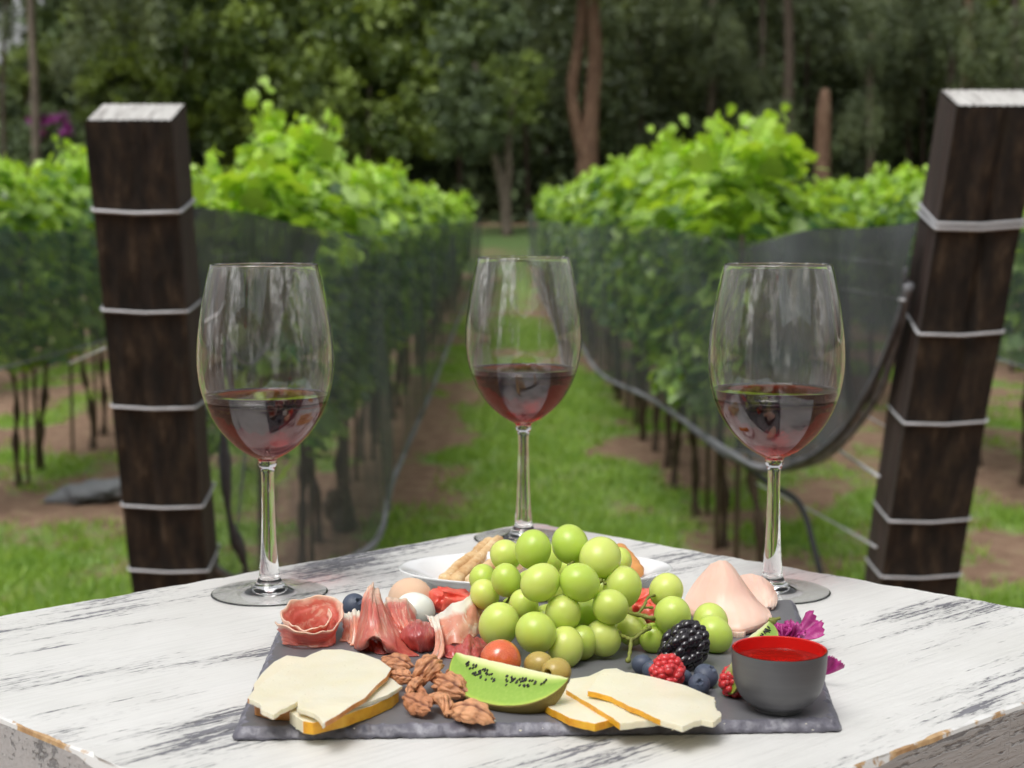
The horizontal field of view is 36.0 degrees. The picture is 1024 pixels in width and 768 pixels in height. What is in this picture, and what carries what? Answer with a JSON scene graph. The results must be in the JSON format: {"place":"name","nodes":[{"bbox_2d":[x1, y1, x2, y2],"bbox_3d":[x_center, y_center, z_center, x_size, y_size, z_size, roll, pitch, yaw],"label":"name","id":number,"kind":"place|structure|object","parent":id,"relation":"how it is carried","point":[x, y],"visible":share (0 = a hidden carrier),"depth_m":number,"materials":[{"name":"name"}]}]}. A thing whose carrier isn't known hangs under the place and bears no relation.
{"place":"outdoors","nodes":[
{"label":"outdoors","id":0,"kind":"place"},
{"bbox_2d":[323,482,357,532],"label":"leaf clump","id":1,"kind":"object","parent":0,"point":[334,500],"visible":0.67,"depth_m":7.49,"materials":[{"name":"green plant"}]},
{"bbox_2d":[0,219,1023,614],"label":"ground","id":2,"kind":"structure","parent":0,"point":[998,471],"depth_m":9.21,"materials":[{"name":"soil"}]},
{"bbox_2d":[0,154,42,373],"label":"grapevine","id":3,"kind":"object","parent":2,"relation":"on","point":[8,205],"visible":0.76,"depth_m":8.12,"materials":[{"name":"green plant"}]},
{"bbox_2d":[0,0,47,159],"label":"forest tree","id":4,"kind":"object","parent":2,"relation":"on","point":[5,17],"visible":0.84,"depth_m":44.28,"materials":[{"name":"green plant"}]},
{"bbox_2d":[0,32,64,122],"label":"forest tree","id":5,"kind":"object","parent":2,"relation":"on","point":[20,76],"visible":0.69,"depth_m":48.98,"materials":[{"name":"green plant"}]},
{"bbox_2d":[0,87,68,173],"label":"forest tree","id":6,"kind":"object","parent":2,"relation":"on","point":[11,134],"visible":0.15,"depth_m":46.39,"materials":[{"name":"green plant"}]},
{"bbox_2d":[0,164,89,486],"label":"grapevine","id":7,"kind":"object","parent":2,"relation":"on","point":[39,322],"visible":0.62,"depth_m":8.64,"materials":[{"name":"green plant"}]},
{"bbox_2d":[0,230,105,370],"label":"vine netting","id":8,"kind":"object","parent":7,"relation":"on","point":[4,327],"visible":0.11,"depth_m":7.46,"materials":[{"name":"grey"}]},
{"bbox_2d":[6,101,85,176],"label":"flowering bush","id":9,"kind":"object","parent":2,"relation":"on","point":[72,133],"visible":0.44,"depth_m":42.00,"materials":[{"name":"green plant"}]},
{"bbox_2d":[0,158,106,471],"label":"grapevine","id":10,"kind":"object","parent":2,"relation":"on","point":[71,188],"visible":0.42,"depth_m":9.31,"materials":[{"name":"green plant"}]},
{"bbox_2d":[24,144,105,452],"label":"grapevine","id":11,"kind":"object","parent":2,"relation":"on","point":[82,168],"visible":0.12,"depth_m":9.94,"materials":[{"name":"green plant"}]},
{"bbox_2d":[41,134,108,436],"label":"grapevine","id":12,"kind":"object","parent":2,"relation":"on","point":[104,396],"visible":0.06,"depth_m":10.75,"materials":[{"name":"green plant"}]},
{"bbox_2d":[43,477,121,504],"bbox_3d":[-2.218,0.580,8.302,0.479,0.150,0.402,-4,7,-33],"label":"netting bundle","id":13,"kind":"object","parent":2,"relation":"on","point":[96,491],"visible":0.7,"depth_m":8.21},
{"bbox_2d":[46,13,130,144],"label":"forest tree","id":14,"kind":"object","parent":2,"relation":"on","point":[61,60],"visible":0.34,"depth_m":47.39,"materials":[{"name":"green plant"}]},
{"bbox_2d":[27,0,192,176],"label":"forest tree","id":15,"kind":"object","parent":2,"relation":"on","point":[154,39],"visible":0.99,"depth_m":41.51,"materials":[{"name":"green plant"}]},
{"bbox_2d":[59,41,177,127],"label":"forest tree","id":16,"kind":"object","parent":2,"relation":"on","point":[124,92],"visible":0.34,"depth_m":46.50,"materials":[{"name":"green plant"}]},
{"bbox_2d":[84,102,220,592],"bbox_3d":[-0.870,0.242,4.000,0.217,1.864,0.713,0,6,0],"label":"wooden post","id":17,"kind":"object","parent":2,"relation":"on","point":[140,176],"visible":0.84,"depth_m":3.77,"materials":[{"name":"brown wood"}]},
{"bbox_2d":[197,208,322,294],"bbox_3d":[-0.716,-0.295,4.605,0.073,0.433,1.391,1,6,5],"label":"vine netting","id":18,"kind":"object","parent":17,"relation":"attached to","point":[288,242],"visible":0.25,"depth_m":4.43,"materials":[{"name":"grey"}]},
{"bbox_2d":[193,207,480,577],"bbox_3d":[-0.625,-1.523,18.372,0.414,1.292,29.141,0,6,0],"label":"vine netting","id":19,"kind":"object","parent":17,"relation":"attached to","point":[218,227],"visible":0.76,"depth_m":5.07,"materials":[{"name":"grey"}]},
{"bbox_2d":[218,432,248,572],"bbox_3d":[-0.738,0.230,4.171,0.043,0.703,0.190,3,7,23],"label":"netting strand","id":20,"kind":"object","parent":19,"relation":"hanging from","point":[235,535],"visible":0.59,"depth_m":4.14},
{"bbox_2d":[80,0,292,132],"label":"forest tree","id":21,"kind":"object","parent":2,"relation":"on","point":[234,11],"visible":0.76,"depth_m":44.49,"materials":[{"name":"green plant"}]},
{"bbox_2d":[177,7,328,171],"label":"forest tree","id":22,"kind":"object","parent":2,"relation":"on","point":[226,139],"visible":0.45,"depth_m":45.52,"materials":[{"name":"green plant"}]},
{"bbox_2d":[192,142,362,565],"bbox_3d":[-0.876,0.018,5.783,0.695,1.848,1.136,0,6,-3],"label":"grapevine","id":23,"kind":"object","parent":2,"relation":"on","point":[262,186],"visible":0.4,"depth_m":5.43,"materials":[{"name":"green plant"}]},
{"bbox_2d":[196,76,387,561],"bbox_3d":[-0.885,-0.188,6.540,0.726,2.094,1.136,0,6,1],"label":"grapevine","id":24,"kind":"object","parent":2,"relation":"on","point":[313,146],"visible":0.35,"depth_m":6.39,"materials":[{"name":"green plant"}]},
{"bbox_2d":[215,0,385,116],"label":"forest tree","id":25,"kind":"object","parent":2,"relation":"on","point":[303,26],"visible":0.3,"depth_m":46.41,"materials":[{"name":"green plant"}]},
{"bbox_2d":[265,166,388,543],"bbox_3d":[-0.927,-0.145,7.304,0.750,1.841,1.153,0,6,-2],"label":"grapevine","id":26,"kind":"object","parent":2,"relation":"on","point":[378,247],"visible":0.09,"depth_m":7.22,"materials":[{"name":"green plant"}]},
{"bbox_2d":[272,155,403,489],"bbox_3d":[-0.881,-0.278,8.033,0.726,1.930,1.099,0,6,-3],"label":"grapevine","id":27,"kind":"object","parent":2,"relation":"on","point":[379,273],"visible":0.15,"depth_m":7.81,"materials":[{"name":"green plant"}]},
{"bbox_2d":[264,0,448,167],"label":"forest tree","id":28,"kind":"object","parent":2,"relation":"on","point":[390,141],"visible":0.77,"depth_m":43.60,"materials":[{"name":"green plant"}]},
{"bbox_2d":[307,160,410,482],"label":"grapevine","id":29,"kind":"object","parent":2,"relation":"on","point":[399,224],"visible":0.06,"depth_m":8.89,"materials":[{"name":"green plant"}]},
{"bbox_2d":[307,179,422,457],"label":"grapevine","id":30,"kind":"object","parent":2,"relation":"on","point":[395,202],"visible":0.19,"depth_m":9.25,"materials":[{"name":"green plant"}]},
{"bbox_2d":[326,157,426,443],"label":"grapevine","id":31,"kind":"object","parent":2,"relation":"on","point":[408,195],"visible":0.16,"depth_m":10.20,"materials":[{"name":"green plant"}]},
{"bbox_2d":[298,0,498,172],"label":"forest tree","id":32,"kind":"object","parent":2,"relation":"on","point":[379,9],"visible":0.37,"depth_m":43.89,"materials":[{"name":"green plant"}]},
{"bbox_2d":[388,206,438,407],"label":"grapevine","id":33,"kind":"object","parent":2,"relation":"on","point":[430,241],"visible":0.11,"depth_m":12.42,"materials":[{"name":"green plant"}]},
{"bbox_2d":[401,181,444,384],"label":"grapevine","id":34,"kind":"object","parent":2,"relation":"on","point":[433,212],"visible":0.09,"depth_m":14.00,"materials":[{"name":"green plant"}]},
{"bbox_2d":[351,104,518,220],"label":"forest tree","id":35,"kind":"object","parent":2,"relation":"on","point":[482,169],"visible":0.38,"depth_m":47.66,"materials":[{"name":"green plant"}]},
{"bbox_2d":[376,0,534,194],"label":"forest tree","id":36,"kind":"object","parent":2,"relation":"on","point":[437,6],"visible":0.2,"depth_m":45.49,"materials":[{"name":"green plant"}]},
{"bbox_2d":[413,0,554,235],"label":"forest tree","id":37,"kind":"object","parent":2,"relation":"on","point":[487,102],"visible":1,"depth_m":40.05,"materials":[{"name":"green plant"}]},
{"bbox_2d":[0,523,1023,767],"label":"table","id":38,"kind":"object","parent":2,"relation":"on","point":[164,677],"visible":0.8,"depth_m":0.89,"materials":[{"name":"white paint"}]},
{"bbox_2d":[196,263,333,606],"bbox_3d":[-0.171,0.032,1.101,0.095,0.232,0.095,0,6,0],"label":"wine glass","id":39,"kind":"object","parent":38,"relation":"on","point":[265,357],"visible":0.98,"depth_m":1.06,"materials":[{"name":"clear"}]},
{"bbox_2d":[465,256,581,542],"bbox_3d":[0.009,0.012,1.290,0.095,0.232,0.095,0,6,0],"label":"wine glass","id":40,"kind":"object","parent":38,"relation":"on","point":[523,336],"visible":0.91,"depth_m":1.25,"materials":[{"name":"clear"}]},
{"bbox_2d":[398,552,671,601],"bbox_3d":[0.017,0.138,1.123,0.195,0.017,0.108,0,6,0],"label":"serving dish","id":41,"kind":"object","parent":38,"relation":"on","point":[429,570],"visible":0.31,"depth_m":1.13,"materials":[{"name":"white ceramic"}]},
{"bbox_2d":[232,600,841,740],"bbox_3d":[0.021,0.164,0.936,0.344,0.007,0.275,0,6,0],"label":"slate board","id":42,"kind":"object","parent":38,"relation":"on","point":[741,715],"visible":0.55,"depth_m":0.81,"materials":[{"name":"stone"}]},
{"bbox_2d":[275,595,343,647],"bbox_3d":[-0.123,0.145,0.960,0.041,0.024,0.043,0,6,0],"label":"cured ham slice","id":43,"kind":"object","parent":42,"relation":"on","point":[314,621],"visible":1,"depth_m":0.97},
{"bbox_2d":[290,680,398,734],"bbox_3d":[-0.087,0.168,0.833,0.053,0.007,0.089,0,6,0],"label":"cheese slice","id":44,"kind":"object","parent":42,"relation":"on","point":[304,724],"visible":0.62,"depth_m":0.80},
{"bbox_2d":[353,677,401,709],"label":"cheese slice","id":45,"kind":"object","parent":44,"relation":"on","point":[388,688],"visible":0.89,"depth_m":0.83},
{"bbox_2d":[248,649,390,727],"bbox_3d":[-0.101,0.160,0.837,0.065,0.005,0.126,2,6,17],"label":"cheese slice","id":46,"kind":"object","parent":45,"relation":"on","point":[324,688],"visible":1,"depth_m":0.83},
{"bbox_2d":[354,582,418,656],"bbox_3d":[-0.081,0.142,0.949,0.031,0.034,0.061,-3,7,-25],"label":"cured ham slice","id":47,"kind":"object","parent":42,"relation":"on","point":[375,621],"visible":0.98,"depth_m":0.94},
{"bbox_2d":[400,619,434,652],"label":"cured ham slice","id":48,"kind":"object","parent":42,"relation":"on","point":[417,635],"visible":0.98,"depth_m":0.94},
{"bbox_2d":[424,595,482,644],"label":"cured ham slice","id":49,"kind":"object","parent":42,"relation":"on","point":[459,621],"visible":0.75,"depth_m":0.95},
{"bbox_2d":[447,698,495,725],"bbox_3d":[-0.021,0.168,0.808,0.027,0.010,0.015,7,32,21],"label":"pecan","id":50,"kind":"object","parent":42,"relation":"on","point":[471,711],"visible":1,"depth_m":0.81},
{"bbox_2d":[480,639,520,666],"bbox_3d":[-0.006,0.154,0.882,0.023,0.023,0.021,20,-24,-2],"label":"cherry tomato","id":51,"kind":"object","parent":42,"relation":"on","point":[503,651],"visible":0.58,"depth_m":0.88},
{"bbox_2d":[449,652,568,713],"bbox_3d":[-0.007,0.164,0.837,0.075,0.027,0.024,4,8,36],"label":"kiwi wedge","id":52,"kind":"object","parent":42,"relation":"on","point":[497,686],"visible":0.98,"depth_m":0.83,"materials":[{"name":"green"}]},
{"bbox_2d":[545,683,613,730],"bbox_3d":[0.035,0.169,0.828,0.035,0.005,0.070,0,6,0],"label":"cheese slice","id":53,"kind":"object","parent":42,"relation":"on","point":[567,710],"visible":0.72,"depth_m":0.81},
{"bbox_2d":[566,668,659,729],"bbox_3d":[0.059,0.166,0.834,0.050,0.004,0.090,-3,7,-24],"label":"cheese slice","id":54,"kind":"object","parent":53,"relation":"on","point":[616,716],"visible":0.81,"depth_m":0.81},
{"bbox_2d":[588,672,720,731],"bbox_3d":[0.076,0.165,0.823,0.054,0.007,0.091,-5,8,-38],"label":"cheese slice","id":55,"kind":"object","parent":54,"relation":"on","point":[672,705],"visible":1,"depth_m":0.82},
{"bbox_2d":[469,524,732,666],"bbox_3d":[0.045,0.124,0.955,0.155,0.072,0.142,6,8,44],"label":"grape bunch","id":56,"kind":"object","parent":42,"relation":"on","point":[582,585],"visible":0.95,"depth_m":0.93,"materials":[{"name":"food"}]},
{"bbox_2d":[648,653,685,683],"bbox_3d":[0.085,0.159,0.865,0.020,0.021,0.020,6,8,42],"label":"raspberry","id":57,"kind":"object","parent":42,"relation":"on","point":[671,667],"visible":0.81,"depth_m":0.86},
{"bbox_2d":[657,619,709,671],"bbox_3d":[0.099,0.152,0.907,0.028,0.036,0.027,42,-13,-10],"label":"blackberry","id":58,"kind":"object","parent":42,"relation":"on","point":[687,642],"visible":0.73,"depth_m":0.90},
{"bbox_2d":[685,560,771,633],"bbox_3d":[0.140,0.134,1.001,0.049,0.038,0.054,-5,8,-40],"label":"cooked ham slice","id":59,"kind":"object","parent":42,"relation":"on","point":[722,584],"visible":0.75,"depth_m":1.00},
{"bbox_2d":[740,573,777,610],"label":"cooked ham slice","id":60,"kind":"object","parent":42,"relation":"on","point":[762,589],"visible":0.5,"depth_m":1.05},
{"bbox_2d":[731,636,827,715],"bbox_3d":[0.140,0.155,0.829,0.050,0.033,0.050,0,6,0],"label":"dip cup","id":61,"kind":"object","parent":42,"relation":"on","point":[779,675],"visible":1,"depth_m":0.81,"materials":[{"name":"grey ceramic"}]},
{"bbox_2d":[708,262,845,604],"bbox_3d":[0.184,0.032,1.106,0.095,0.232,0.095,0,6,0],"label":"wine glass","id":62,"kind":"object","parent":38,"relation":"on","point":[776,357],"visible":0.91,"depth_m":1.07,"materials":[{"name":"clear"}]},
{"bbox_2d":[0,0,1023,218],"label":"wood","id":63,"kind":"object","parent":2,"relation":"on","point":[55,27],"visible":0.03,"depth_m":57.18,"materials":[{"name":"green plant"}]},
{"bbox_2d":[492,85,576,220],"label":"forest tree","id":64,"kind":"object","parent":2,"relation":"on","point":[547,162],"visible":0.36,"depth_m":50.59,"materials":[{"name":"green plant"}]},
{"bbox_2d":[471,0,606,222],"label":"forest tree","id":65,"kind":"object","parent":2,"relation":"on","point":[562,55],"visible":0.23,"depth_m":47.23,"materials":[{"name":"green plant"}]},
{"bbox_2d":[196,168,924,223],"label":"undergrowth","id":66,"kind":"object","parent":2,"relation":"on","point":[494,218],"visible":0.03,"depth_m":46.86,"materials":[{"name":"green plant"}]},
{"bbox_2d":[513,0,657,179],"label":"forest tree","id":67,"kind":"object","parent":2,"relation":"on","point":[584,131],"visible":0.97,"depth_m":42.27,"materials":[{"name":"brown plant"}]},
{"bbox_2d":[576,155,632,391],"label":"grapevine","id":68,"kind":"object","parent":2,"relation":"on","point":[600,177],"visible":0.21,"depth_m":13.27,"materials":[{"name":"green plant"}]},
{"bbox_2d":[580,185,628,401],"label":"grapevine","id":69,"kind":"object","parent":2,"relation":"on","point":[586,222],"visible":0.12,"depth_m":12.67,"materials":[{"name":"green plant"}]},
{"bbox_2d":[584,162,649,426],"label":"grapevine","id":70,"kind":"object","parent":2,"relation":"on","point":[599,214],"visible":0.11,"depth_m":11.36,"materials":[{"name":"green plant"}]},
{"bbox_2d":[592,146,650,440],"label":"grapevine","id":71,"kind":"object","parent":2,"relation":"on","point":[614,219],"visible":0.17,"depth_m":10.50,"materials":[{"name":"green plant"}]},
{"bbox_2d":[555,60,700,171],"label":"forest tree","id":72,"kind":"object","parent":2,"relation":"on","point":[605,134],"visible":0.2,"depth_m":48.55,"materials":[{"name":"green plant"}]},
{"bbox_2d":[607,0,682,160],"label":"forest tree","id":73,"kind":"object","parent":2,"relation":"on","point":[663,82],"visible":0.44,"depth_m":47.51,"materials":[{"name":"green plant"}]},
{"bbox_2d":[579,0,723,159],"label":"forest tree","id":74,"kind":"object","parent":2,"relation":"on","point":[634,91],"visible":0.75,"depth_m":46.64,"materials":[{"name":"green plant"}]},
{"bbox_2d":[609,146,722,451],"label":"grapevine","id":75,"kind":"object","parent":2,"relation":"on","point":[625,181],"visible":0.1,"depth_m":10.07,"materials":[{"name":"green plant"}]},
{"bbox_2d":[613,147,729,467],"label":"grapevine","id":76,"kind":"object","parent":2,"relation":"on","point":[642,181],"visible":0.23,"depth_m":9.34,"materials":[{"name":"green plant"}]},
{"bbox_2d":[619,114,760,490],"bbox_3d":[0.974,-0.389,8.530,0.779,2.082,1.031,0,6,2],"label":"grapevine","id":77,"kind":"object","parent":2,"relation":"on","point":[665,147],"visible":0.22,"depth_m":8.50,"materials":[{"name":"green plant"}]},
{"bbox_2d":[616,0,767,141],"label":"forest tree","id":78,"kind":"object","parent":2,"relation":"on","point":[701,7],"visible":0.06,"depth_m":48.55,"materials":[{"name":"green plant"}]},
{"bbox_2d":[657,0,748,133],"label":"forest tree","id":79,"kind":"object","parent":2,"relation":"on","point":[710,59],"visible":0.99,"depth_m":45.49,"materials":[{"name":"green plant"}]},
{"bbox_2d":[629,133,779,516],"bbox_3d":[0.949,-0.246,7.862,0.730,1.947,1.096,0,6,3],"label":"grapevine","id":80,"kind":"object","parent":2,"relation":"on","point":[748,206],"visible":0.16,"depth_m":7.64,"materials":[{"name":"green plant"}]},
{"bbox_2d":[626,102,816,549],"bbox_3d":[0.948,-0.240,7.087,0.803,2.060,1.019,0,6,-3],"label":"grapevine","id":81,"kind":"object","parent":2,"relation":"on","point":[673,163],"visible":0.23,"depth_m":7.08,"materials":[{"name":"green plant"}]},
{"bbox_2d":[703,0,783,139],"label":"forest tree","id":82,"kind":"object","parent":2,"relation":"on","point":[755,87],"visible":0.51,"depth_m":46.56,"materials":[{"name":"green plant"}]},
{"bbox_2d":[695,2,804,137],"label":"forest tree","id":83,"kind":"object","parent":2,"relation":"on","point":[770,53],"visible":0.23,"depth_m":48.70,"materials":[{"name":"green plant"}]},
{"bbox_2d":[644,112,860,561],"bbox_3d":[0.947,-0.120,6.372,0.753,1.978,1.078,0,6,-2],"label":"grapevine","id":84,"kind":"object","parent":2,"relation":"on","point":[778,156],"visible":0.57,"depth_m":6.17,"materials":[{"name":"green plant"}]},
{"bbox_2d":[739,0,822,183],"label":"forest tree","id":85,"kind":"object","parent":2,"relation":"on","point":[787,94],"visible":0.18,"depth_m":45.07,"materials":[{"name":"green plant"}]},
{"bbox_2d":[736,0,867,173],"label":"forest tree","id":86,"kind":"object","parent":2,"relation":"on","point":[831,8],"visible":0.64,"depth_m":49.66,"materials":[{"name":"green plant"}]},
{"bbox_2d":[814,88,830,185],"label":"tree trunk","id":87,"kind":"object","parent":2,"relation":"on","point":[823,132],"visible":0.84,"depth_m":43.37,"materials":[{"name":"red plant"}]},
{"bbox_2d":[800,90,919,186],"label":"forest tree","id":88,"kind":"object","parent":2,"relation":"on","point":[855,169],"visible":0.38,"depth_m":48.94,"materials":[{"name":"green plant"}]},
{"bbox_2d":[802,0,934,176],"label":"forest tree","id":89,"kind":"object","parent":2,"relation":"on","point":[838,98],"visible":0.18,"depth_m":49.84,"materials":[{"name":"green plant"}]},
{"bbox_2d":[824,162,917,402],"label":"grapevine","id":90,"kind":"object","parent":2,"relation":"on","point":[855,197],"visible":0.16,"depth_m":12.16,"materials":[{"name":"green plant"}]},
{"bbox_2d":[832,0,924,175],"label":"forest tree","id":91,"kind":"object","parent":2,"relation":"on","point":[861,43],"visible":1,"depth_m":44.62,"materials":[{"name":"green plant"}]},
{"bbox_2d":[850,182,918,227],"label":"grapevine","id":92,"kind":"object","parent":2,"relation":"on","point":[865,212],"visible":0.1,"depth_m":11.59,"materials":[{"name":"green plant"}]},
{"bbox_2d":[858,0,928,172],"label":"forest tree","id":93,"kind":"object","parent":2,"relation":"on","point":[901,84],"visible":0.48,"depth_m":47.40,"materials":[{"name":"green plant"}]},
{"bbox_2d":[873,164,927,275],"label":"grapevine","id":94,"kind":"object","parent":2,"relation":"on","point":[889,198],"visible":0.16,"depth_m":10.86,"materials":[{"name":"green plant"}]},
{"bbox_2d":[888,159,925,274],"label":"grapevine","id":95,"kind":"object","parent":2,"relation":"on","point":[913,197],"visible":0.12,"depth_m":10.29,"materials":[{"name":"green plant"}]},
{"bbox_2d":[878,88,937,174],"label":"forest tree","id":96,"kind":"object","parent":2,"relation":"on","point":[930,126],"visible":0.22,"depth_m":50.35,"materials":[{"name":"green plant"}]},
{"bbox_2d":[850,0,996,174],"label":"forest tree","id":97,"kind":"object","parent":2,"relation":"on","point":[941,81],"visible":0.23,"depth_m":48.64,"materials":[{"name":"green plant"}]},
{"bbox_2d":[864,88,1023,595],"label":"wooden post","id":98,"kind":"object","parent":2,"relation":"on","point":[970,212],"visible":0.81,"depth_m":3.78,"materials":[{"name":"brown wood"}]},
{"bbox_2d":[528,210,914,471],"bbox_3d":[0.485,-1.560,18.295,0.370,1.203,29.287,0,6,-1],"label":"vine netting","id":99,"kind":"object","parent":98,"relation":"attached to","point":[770,248],"visible":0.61,"depth_m":5.71,"materials":[{"name":"grey"}]},
{"bbox_2d":[687,267,907,473],"bbox_3d":[0.780,-0.051,4.997,0.094,0.716,2.457,-1,6,-6],"label":"netting roll","id":100,"kind":"object","parent":98,"relation":"attached to","point":[842,430],"visible":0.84,"depth_m":4.05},
{"bbox_2d":[733,222,917,460],"bbox_3d":[0.833,-0.076,4.535,0.069,0.783,1.574,-1,6,-7],"label":"vine netting","id":101,"kind":"object","parent":98,"relation":"attached to","point":[869,310],"visible":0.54,"depth_m":4.01,"materials":[{"name":"grey"}]},
{"bbox_2d":[911,0,999,150],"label":"forest tree","id":102,"kind":"object","parent":2,"relation":"on","point":[949,7],"visible":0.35,"depth_m":44.40,"materials":[{"name":"green plant"}]},
{"bbox_2d":[906,0,1020,89],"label":"forest tree","id":103,"kind":"object","parent":2,"relation":"on","point":[967,68],"visible":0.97,"depth_m":42.59,"materials":[{"name":"green plant"}]},
{"bbox_2d":[967,0,1023,90],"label":"forest tree","id":104,"kind":"object","parent":2,"relation":"on","point":[1015,12],"visible":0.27,"depth_m":43.56,"materials":[{"name":"green plant"}]},
{"bbox_2d":[998,230,1023,485],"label":"grapevine","id":105,"kind":"object","parent":2,"relation":"on","point":[1008,351],"visible":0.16,"depth_m":8.39,"materials":[{"name":"green plant"}]},
{"bbox_2d":[1002,215,1023,372],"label":"grapevine","id":106,"kind":"object","parent":2,"relation":"on","point":[1016,342],"visible":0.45,"depth_m":8.27,"materials":[{"name":"green plant"}]},
{"bbox_2d":[0,313,1023,615],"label":"grass","id":107,"kind":"structure","parent":0,"point":[16,571],"depth_m":8.27,"materials":[{"name":"plant"}]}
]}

